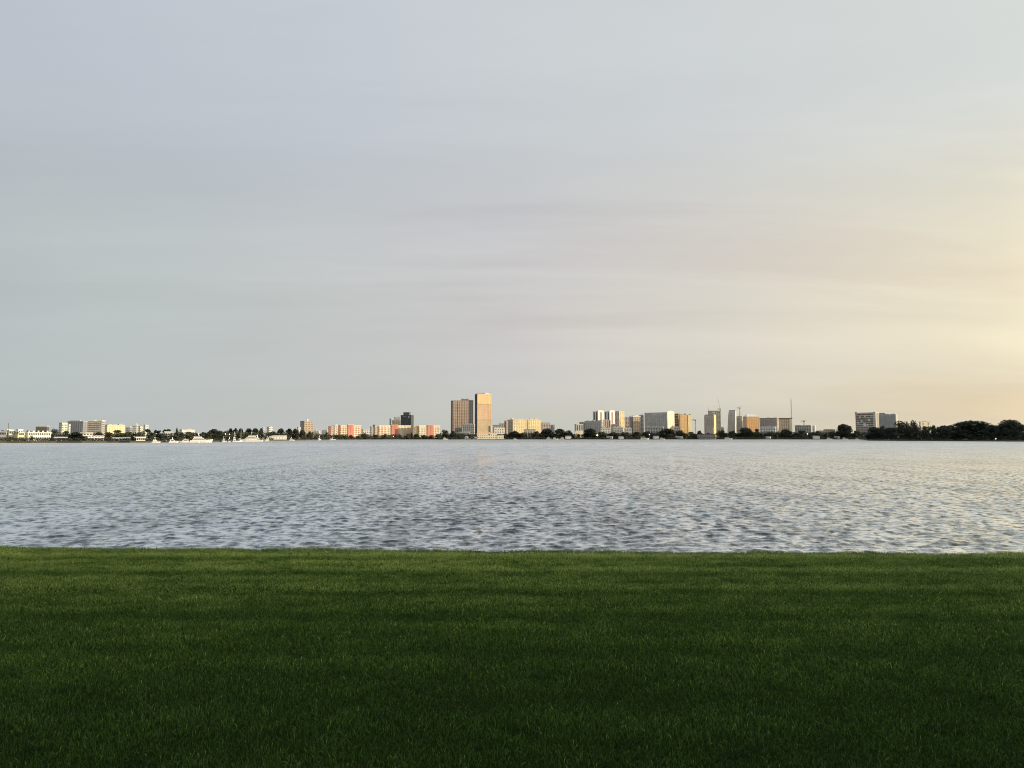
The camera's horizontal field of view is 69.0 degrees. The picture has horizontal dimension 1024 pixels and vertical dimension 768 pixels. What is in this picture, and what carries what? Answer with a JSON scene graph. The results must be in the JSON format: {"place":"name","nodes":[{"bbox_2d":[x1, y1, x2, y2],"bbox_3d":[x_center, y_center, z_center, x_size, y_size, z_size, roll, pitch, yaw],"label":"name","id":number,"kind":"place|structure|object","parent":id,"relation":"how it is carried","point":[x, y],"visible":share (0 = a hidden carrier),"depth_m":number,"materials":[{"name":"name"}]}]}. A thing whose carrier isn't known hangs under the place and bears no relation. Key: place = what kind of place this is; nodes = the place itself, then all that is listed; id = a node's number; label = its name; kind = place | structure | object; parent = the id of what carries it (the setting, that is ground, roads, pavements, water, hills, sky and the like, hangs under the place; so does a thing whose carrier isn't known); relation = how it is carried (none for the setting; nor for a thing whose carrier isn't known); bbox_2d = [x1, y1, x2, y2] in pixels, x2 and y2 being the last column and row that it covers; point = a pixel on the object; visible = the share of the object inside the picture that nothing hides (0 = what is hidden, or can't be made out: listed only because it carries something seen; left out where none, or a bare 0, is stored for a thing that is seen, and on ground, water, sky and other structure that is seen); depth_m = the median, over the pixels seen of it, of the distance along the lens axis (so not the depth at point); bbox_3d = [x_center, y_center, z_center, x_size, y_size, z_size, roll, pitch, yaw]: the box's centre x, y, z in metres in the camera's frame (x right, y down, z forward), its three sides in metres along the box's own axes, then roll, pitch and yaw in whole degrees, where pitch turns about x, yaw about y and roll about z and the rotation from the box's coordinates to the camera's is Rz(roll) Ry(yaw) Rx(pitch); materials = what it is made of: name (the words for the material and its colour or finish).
{"place":"outdoors","nodes":[
{"label":"outdoors","id":0,"kind":"place"},
{"bbox_2d":[0,431,6,440],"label":"waterfront house","id":1,"kind":"structure","parent":0,"point":[3,434],"depth_m":468.09,"materials":[{"name":"white paint"}]},
{"bbox_2d":[6,429,13,440],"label":"waterfront house","id":2,"kind":"structure","parent":0,"point":[10,433],"depth_m":471.87,"materials":[{"name":"white paint"}]},
{"bbox_2d":[25,431,51,440],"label":"terrace building","id":3,"kind":"structure","parent":0,"point":[42,434],"depth_m":471.11,"materials":[{"name":"white paint"}]},
{"bbox_2d":[35,426,49,431],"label":"office building","id":4,"kind":"structure","parent":0,"point":[42,428],"depth_m":757.42,"materials":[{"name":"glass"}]},
{"bbox_2d":[59,423,67,433],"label":"apartment building","id":5,"kind":"structure","parent":0,"point":[63,427],"depth_m":981.20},
{"bbox_2d":[67,420,87,437],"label":"apartment building","id":6,"kind":"structure","parent":0,"point":[78,425],"depth_m":1419.08,"materials":[{"name":"concrete"}]},
{"bbox_2d":[82,433,103,440],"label":"waterfront house","id":7,"kind":"structure","parent":0,"point":[88,435],"depth_m":481.18,"materials":[{"name":"white paint"}]},
{"bbox_2d":[87,420,104,434],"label":"apartment building","id":8,"kind":"structure","parent":0,"point":[94,426],"depth_m":1337.36,"materials":[{"name":"concrete"}]},
{"bbox_2d":[105,424,124,433],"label":"apartment building","id":9,"kind":"structure","parent":0,"point":[110,428],"depth_m":1185.88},
{"bbox_2d":[133,423,137,436],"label":"apartment building","id":10,"kind":"structure","parent":0,"point":[135,427],"depth_m":1247.56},
{"bbox_2d":[179,429,194,439],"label":"civic building","id":11,"kind":"structure","parent":0,"point":[184,431],"depth_m":762.02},
{"bbox_2d":[267,426,272,434],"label":"apartment building","id":12,"kind":"structure","parent":0,"point":[269,428],"depth_m":1380.04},
{"bbox_2d":[300,419,313,432],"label":"office tower","id":13,"kind":"structure","parent":0,"point":[306,425],"depth_m":1384.10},
{"bbox_2d":[361,429,369,436],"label":"apartment building","id":14,"kind":"structure","parent":0,"point":[367,431],"depth_m":1479.93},
{"bbox_2d":[392,417,400,424],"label":"apartment tower","id":15,"kind":"structure","parent":0,"point":[395,421],"depth_m":1602.41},
{"bbox_2d":[401,412,413,436],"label":"office tower","id":16,"kind":"structure","parent":0,"point":[407,418],"depth_m":1562.29,"materials":[{"name":"glass"}]},
{"bbox_2d":[455,427,462,432],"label":"apartment building","id":17,"kind":"structure","parent":0,"point":[458,429],"depth_m":1587.90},
{"bbox_2d":[451,398,472,438],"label":"apartment tower","id":18,"kind":"structure","parent":0,"point":[461,409],"depth_m":1620.00,"materials":[{"name":"concrete"}]},
{"bbox_2d":[475,393,492,433],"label":"apartment tower","id":19,"kind":"structure","parent":0,"point":[483,412],"depth_m":1567.30,"materials":[{"name":"concrete"}]},
{"bbox_2d":[493,427,504,434],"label":"retail building","id":20,"kind":"structure","parent":0,"point":[498,430],"depth_m":1590.66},
{"bbox_2d":[493,421,507,433],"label":"apartment building","id":21,"kind":"structure","parent":0,"point":[504,425],"depth_m":1638.62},
{"bbox_2d":[0,439,1023,557],"bbox_3d":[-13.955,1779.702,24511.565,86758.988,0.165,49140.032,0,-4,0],"label":"water","id":22,"kind":"structure","parent":0,"point":[777,495],"depth_m":38.98,"materials":[{"name":"liquid"}]},
{"bbox_2d":[190,436,212,442],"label":"motor yacht","id":23,"kind":"object","parent":22,"relation":"on","point":[198,439],"visible":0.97,"depth_m":496.86,"materials":[{"name":"white plastic"}]},
{"bbox_2d":[238,432,258,441],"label":"motor yacht","id":24,"kind":"object","parent":22,"relation":"on","point":[251,438],"visible":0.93,"depth_m":597.33,"materials":[{"name":"white plastic"}]},
{"bbox_2d":[0,544,1023,767],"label":"lawn","id":25,"kind":"structure","parent":0,"point":[732,762],"depth_m":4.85,"materials":[{"name":"plant"}]},
{"bbox_2d":[0,438,1023,442],"bbox_3d":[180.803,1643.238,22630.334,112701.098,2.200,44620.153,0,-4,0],"label":"land","id":26,"kind":"structure","parent":0,"point":[150,441],"depth_m":645.39,"materials":[{"name":"plant"}]},
{"bbox_2d":[14,429,24,440],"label":"waterfront house","id":27,"kind":"structure","parent":26,"relation":"on","point":[20,434],"depth_m":463.00,"materials":[{"name":"white paint"}]},
{"bbox_2d":[51,428,59,436],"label":"broadleaf tree","id":28,"kind":"object","parent":26,"relation":"on","point":[55,431],"visible":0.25,"depth_m":600.29,"materials":[{"name":"green plant"}]},
{"bbox_2d":[68,432,85,440],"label":"banyan tree","id":29,"kind":"object","parent":26,"relation":"on","point":[73,435],"visible":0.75,"depth_m":489.32,"materials":[{"name":"green plant"}]},
{"bbox_2d":[0,438,231,440],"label":"treeline","id":30,"kind":"object","parent":26,"relation":"on","point":[74,439],"visible":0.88,"depth_m":478.20,"materials":[{"name":"green plant"}]},
{"bbox_2d":[112,437,130,440],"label":"boat shed","id":31,"kind":"object","parent":26,"relation":"on","point":[121,438],"visible":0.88,"depth_m":488.71,"materials":[{"name":"grey metal"}]},
{"bbox_2d":[6,431,236,440],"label":"treeline","id":32,"kind":"object","parent":26,"relation":"on","point":[175,435],"visible":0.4,"depth_m":537.99,"materials":[{"name":"green plant"}]},
{"bbox_2d":[135,437,145,440],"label":"pavilion","id":33,"kind":"structure","parent":26,"relation":"on","point":[139,438],"depth_m":486.60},
{"bbox_2d":[147,432,155,439],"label":"broadleaf tree","id":34,"kind":"object","parent":26,"relation":"on","point":[152,435],"visible":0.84,"depth_m":530.05,"materials":[{"name":"green plant"}]},
{"bbox_2d":[163,431,172,439],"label":"waterfront house","id":35,"kind":"structure","parent":26,"relation":"on","point":[167,432],"depth_m":561.22,"materials":[{"name":"white paint"}]},
{"bbox_2d":[177,431,183,438],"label":"broadleaf tree","id":36,"kind":"object","parent":26,"relation":"on","point":[181,434],"visible":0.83,"depth_m":551.06,"materials":[{"name":"green plant"}]},
{"bbox_2d":[208,429,222,438],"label":"banyan tree","id":37,"kind":"object","parent":26,"relation":"on","point":[219,435],"visible":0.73,"depth_m":583.33,"materials":[{"name":"green plant"}]},
{"bbox_2d":[256,435,286,439],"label":"boathouse","id":38,"kind":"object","parent":26,"relation":"on","point":[279,437],"visible":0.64,"depth_m":888.73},
{"bbox_2d":[292,429,298,438],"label":"banyan tree","id":39,"kind":"object","parent":26,"relation":"on","point":[295,432],"visible":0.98,"depth_m":955.75,"materials":[{"name":"green plant"}]},
{"bbox_2d":[299,430,305,437],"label":"broadleaf tree","id":40,"kind":"object","parent":26,"relation":"on","point":[302,433],"visible":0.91,"depth_m":972.96,"materials":[{"name":"green plant"}]},
{"bbox_2d":[224,431,440,439],"bbox_3d":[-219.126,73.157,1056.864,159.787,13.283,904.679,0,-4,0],"label":"treeline","id":41,"kind":"object","parent":26,"relation":"on","point":[247,434],"visible":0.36,"depth_m":907.52,"materials":[{"name":"green plant"}]},
{"bbox_2d":[328,424,360,437],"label":"apartment complex","id":42,"kind":"structure","parent":26,"relation":"on","point":[353,430],"depth_m":1265.72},
{"bbox_2d":[299,437,462,439],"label":"treeline","id":43,"kind":"object","parent":26,"relation":"on","point":[305,438],"visible":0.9,"depth_m":1325.64,"materials":[{"name":"green plant"}]},
{"bbox_2d":[370,425,410,437],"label":"apartment complex","id":44,"kind":"structure","parent":26,"relation":"on","point":[401,430],"depth_m":1437.54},
{"bbox_2d":[413,425,439,438],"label":"apartment complex","id":45,"kind":"structure","parent":26,"relation":"on","point":[428,430],"depth_m":1443.56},
{"bbox_2d":[462,424,474,434],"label":"office building","id":46,"kind":"structure","parent":26,"relation":"on","point":[470,428],"depth_m":1533.36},
{"bbox_2d":[464,433,503,438],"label":"waterfront restaurant","id":47,"kind":"structure","parent":26,"relation":"on","point":[487,436],"depth_m":1512.61},
{"bbox_2d":[509,431,519,437],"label":"banyan tree","id":48,"kind":"object","parent":26,"relation":"on","point":[514,434],"visible":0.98,"depth_m":1530.29,"materials":[{"name":"green plant"}]},
{"bbox_2d":[524,429,535,437],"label":"restaurant","id":49,"kind":"structure","parent":26,"relation":"on","point":[527,431],"depth_m":1598.09},
{"bbox_2d":[533,431,541,437],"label":"broadleaf tree","id":50,"kind":"object","parent":26,"relation":"on","point":[538,435],"visible":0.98,"depth_m":1530.12,"materials":[{"name":"green plant"}]},
{"bbox_2d":[541,429,552,437],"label":"banyan tree","id":51,"kind":"object","parent":26,"relation":"on","point":[545,431],"visible":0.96,"depth_m":1537.42,"materials":[{"name":"green plant"}]},
{"bbox_2d":[554,428,565,437],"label":"banyan tree","id":52,"kind":"object","parent":26,"relation":"on","point":[561,431],"visible":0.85,"depth_m":1533.90,"materials":[{"name":"green plant"}]},
{"bbox_2d":[583,428,596,437],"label":"banyan tree","id":53,"kind":"object","parent":26,"relation":"on","point":[591,433],"visible":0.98,"depth_m":1525.99,"materials":[{"name":"green plant"}]},
{"bbox_2d":[598,432,608,437],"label":"broadleaf tree","id":54,"kind":"object","parent":26,"relation":"on","point":[603,434],"visible":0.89,"depth_m":1529.65,"materials":[{"name":"green plant"}]},
{"bbox_2d":[608,432,618,437],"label":"broadleaf tree","id":55,"kind":"object","parent":26,"relation":"on","point":[613,434],"visible":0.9,"depth_m":1531.06,"materials":[{"name":"green plant"}]},
{"bbox_2d":[633,432,640,437],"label":"broadleaf tree","id":56,"kind":"object","parent":26,"relation":"on","point":[636,434],"visible":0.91,"depth_m":1529.94,"materials":[{"name":"green plant"}]},
{"bbox_2d":[440,431,866,438],"bbox_3d":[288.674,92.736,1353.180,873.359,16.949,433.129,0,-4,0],"label":"treeline","id":57,"kind":"object","parent":26,"relation":"on","point":[448,435],"visible":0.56,"depth_m":1533.16,"materials":[{"name":"green plant"}]},
{"bbox_2d":[645,426,663,434],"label":"parking structure","id":58,"kind":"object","parent":26,"relation":"on","point":[653,429],"visible":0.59,"depth_m":1642.96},
{"bbox_2d":[658,428,675,437],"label":"banyan tree","id":59,"kind":"object","parent":26,"relation":"on","point":[666,431],"visible":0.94,"depth_m":1537.50,"materials":[{"name":"green plant"}]},
{"bbox_2d":[675,430,685,436],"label":"broadleaf tree","id":60,"kind":"object","parent":26,"relation":"on","point":[682,433],"visible":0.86,"depth_m":1537.70,"materials":[{"name":"green plant"}]},
{"bbox_2d":[504,437,865,438],"bbox_3d":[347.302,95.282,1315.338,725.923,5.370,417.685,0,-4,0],"label":"treeline","id":61,"kind":"object","parent":26,"relation":"on","point":[693,438],"visible":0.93,"depth_m":1510.66,"materials":[{"name":"green plant"}]},
{"bbox_2d":[697,434,715,438],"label":"waterfront house","id":62,"kind":"structure","parent":26,"relation":"on","point":[706,436],"depth_m":1508.42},
{"bbox_2d":[737,427,752,436],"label":"banyan tree","id":63,"kind":"object","parent":26,"relation":"on","point":[744,430],"visible":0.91,"depth_m":1536.83,"materials":[{"name":"green plant"}]},
{"bbox_2d":[780,429,792,437],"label":"banyan tree","id":64,"kind":"object","parent":26,"relation":"on","point":[785,433],"visible":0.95,"depth_m":1535.96,"materials":[{"name":"green plant"}]},
{"bbox_2d":[796,430,805,437],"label":"broadleaf tree","id":65,"kind":"object","parent":26,"relation":"on","point":[801,434],"visible":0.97,"depth_m":1525.25,"materials":[{"name":"green plant"}]},
{"bbox_2d":[814,431,822,436],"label":"broadleaf tree","id":66,"kind":"object","parent":26,"relation":"on","point":[817,433],"visible":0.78,"depth_m":1524.05,"materials":[{"name":"green plant"}]},
{"bbox_2d":[835,424,852,436],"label":"banyan tree","id":67,"kind":"object","parent":26,"relation":"on","point":[843,430],"visible":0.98,"depth_m":1530.04,"materials":[{"name":"green plant"}]},
{"bbox_2d":[852,431,859,437],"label":"broadleaf tree","id":68,"kind":"object","parent":26,"relation":"on","point":[856,435],"visible":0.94,"depth_m":1528.34,"materials":[{"name":"green plant"}]},
{"bbox_2d":[865,427,883,439],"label":"banyan tree","id":69,"kind":"object","parent":26,"relation":"on","point":[874,432],"visible":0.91,"depth_m":859.92,"materials":[{"name":"green plant"}]},
{"bbox_2d":[883,427,896,437],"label":"banyan tree","id":70,"kind":"object","parent":26,"relation":"on","point":[890,428],"visible":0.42,"depth_m":847.13,"materials":[{"name":"green plant"}]},
{"bbox_2d":[894,421,913,439],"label":"broadleaf tree","id":71,"kind":"object","parent":26,"relation":"on","point":[902,428],"visible":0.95,"depth_m":818.54,"materials":[{"name":"green plant"}]},
{"bbox_2d":[910,420,919,436],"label":"broadleaf tree","id":72,"kind":"object","parent":26,"relation":"on","point":[913,423],"visible":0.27,"depth_m":821.03,"materials":[{"name":"green plant"}]},
{"bbox_2d":[917,426,931,437],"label":"broadleaf tree","id":73,"kind":"object","parent":26,"relation":"on","point":[927,429],"visible":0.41,"depth_m":789.31,"materials":[{"name":"green plant"}]},
{"bbox_2d":[935,425,951,438],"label":"banyan tree","id":74,"kind":"object","parent":26,"relation":"on","point":[942,430],"visible":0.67,"depth_m":759.99,"materials":[{"name":"green plant"}]},
{"bbox_2d":[865,424,1023,439],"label":"treeline","id":75,"kind":"object","parent":26,"relation":"on","point":[913,430],"visible":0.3,"depth_m":777.16,"materials":[{"name":"green plant"}]},
{"bbox_2d":[866,436,1023,439],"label":"treeline","id":76,"kind":"object","parent":26,"relation":"on","point":[968,438],"visible":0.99,"depth_m":725.86,"materials":[{"name":"green plant"}]},
{"bbox_2d":[946,420,992,437],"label":"banyan tree","id":77,"kind":"object","parent":26,"relation":"on","point":[963,429],"visible":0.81,"depth_m":717.95,"materials":[{"name":"green plant"}]},
{"bbox_2d":[983,425,996,438],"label":"banyan tree","id":78,"kind":"object","parent":26,"relation":"on","point":[989,432],"visible":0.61,"depth_m":692.49,"materials":[{"name":"green plant"}]},
{"bbox_2d":[994,419,1023,439],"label":"banyan tree","id":79,"kind":"object","parent":26,"relation":"on","point":[1009,423],"visible":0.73,"depth_m":670.36,"materials":[{"name":"green plant"}]},
{"bbox_2d":[0,0,1023,434],"label":"sky","id":80,"kind":"structure","parent":0,"point":[220,215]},
{"bbox_2d":[507,418,540,438],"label":"hotel","id":81,"kind":"structure","parent":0,"point":[519,425],"depth_m":1709.28,"materials":[{"name":"concrete"}]},
{"bbox_2d":[541,422,549,431],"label":"apartment building","id":82,"kind":"structure","parent":0,"point":[546,425],"depth_m":1848.40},
{"bbox_2d":[574,424,582,437],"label":"apartment building","id":83,"kind":"structure","parent":0,"point":[578,428],"depth_m":1598.14,"materials":[{"name":"beige concrete"}]},
{"bbox_2d":[585,420,602,433],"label":"apartment building","id":84,"kind":"structure","parent":0,"point":[595,425],"depth_m":1724.06,"materials":[{"name":"concrete"}]},
{"bbox_2d":[593,410,603,420],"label":"condo tower","id":85,"kind":"structure","parent":0,"point":[598,415],"depth_m":1885.94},
{"bbox_2d":[600,427,610,433],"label":"retail building","id":86,"kind":"structure","parent":0,"point":[606,430],"depth_m":1657.52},
{"bbox_2d":[603,420,610,427],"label":"apartment building","id":87,"kind":"structure","parent":0,"point":[607,423],"depth_m":1798.69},
{"bbox_2d":[604,410,614,423],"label":"condo tower","id":88,"kind":"structure","parent":0,"point":[609,415],"depth_m":1935.99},
{"bbox_2d":[612,426,622,433],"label":"retail building","id":89,"kind":"structure","parent":0,"point":[618,429],"depth_m":1687.31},
{"bbox_2d":[615,411,624,431],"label":"condo tower","id":90,"kind":"structure","parent":0,"point":[619,417],"depth_m":1982.18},
{"bbox_2d":[625,417,628,427],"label":"apartment building","id":91,"kind":"structure","parent":0,"point":[627,422],"depth_m":1897.99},
{"bbox_2d":[624,427,631,436],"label":"retail building","id":92,"kind":"structure","parent":0,"point":[628,430],"depth_m":1666.80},
{"bbox_2d":[629,415,640,434],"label":"condo tower","id":93,"kind":"structure","parent":0,"point":[634,422],"depth_m":1760.81,"materials":[{"name":"beige concrete"}]},
{"bbox_2d":[639,414,644,436],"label":"apartment building","id":94,"kind":"structure","parent":0,"point":[642,424],"depth_m":1899.73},
{"bbox_2d":[644,411,673,437],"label":"apartment building","id":95,"kind":"structure","parent":0,"point":[665,420],"depth_m":1794.44,"materials":[{"name":"concrete"}]},
{"bbox_2d":[674,414,679,426],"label":"apartment building","id":96,"kind":"structure","parent":0,"point":[676,418],"depth_m":1829.91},
{"bbox_2d":[679,414,691,438],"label":"condo tower","id":97,"kind":"structure","parent":0,"point":[685,423],"depth_m":1740.44,"materials":[{"name":"concrete"}]},
{"bbox_2d":[704,414,715,433],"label":"office tower","id":98,"kind":"structure","parent":0,"point":[710,423],"depth_m":1803.44,"materials":[{"name":"concrete"}]},
{"bbox_2d":[708,411,720,438],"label":"office tower","id":99,"kind":"structure","parent":0,"point":[718,417],"depth_m":1915.95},
{"bbox_2d":[727,410,736,434],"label":"office tower","id":100,"kind":"structure","parent":0,"point":[731,420],"depth_m":1841.62,"materials":[{"name":"concrete"}]},
{"bbox_2d":[736,416,742,433],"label":"construction block","id":101,"kind":"structure","parent":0,"point":[739,422],"depth_m":1880.40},
{"bbox_2d":[743,414,759,438],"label":"apartment building","id":102,"kind":"structure","parent":0,"point":[751,421],"depth_m":1760.41,"materials":[{"name":"concrete"}]},
{"bbox_2d":[760,426,775,434],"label":"retail building","id":103,"kind":"structure","parent":0,"point":[768,428],"depth_m":1643.66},
{"bbox_2d":[760,418,778,435],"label":"office building","id":104,"kind":"structure","parent":0,"point":[769,421],"depth_m":1847.67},
{"bbox_2d":[778,418,791,438],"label":"hotel","id":105,"kind":"structure","parent":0,"point":[785,423],"depth_m":1716.67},
{"bbox_2d":[795,425,811,435],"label":"office building","id":106,"kind":"structure","parent":0,"point":[807,428],"depth_m":1764.73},
{"bbox_2d":[823,429,835,438],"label":"apartment building","id":107,"kind":"structure","parent":0,"point":[829,430],"depth_m":2103.26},
{"bbox_2d":[855,412,878,435],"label":"condo tower","id":108,"kind":"structure","parent":0,"point":[864,422],"depth_m":1694.13,"materials":[{"name":"concrete"}]},
{"bbox_2d":[879,413,897,436],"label":"condo tower","id":109,"kind":"structure","parent":0,"point":[887,420],"depth_m":1810.00,"materials":[{"name":"concrete"}]},
{"bbox_2d":[919,421,931,438],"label":"apartment building","id":110,"kind":"structure","parent":0,"point":[925,423],"depth_m":1500.09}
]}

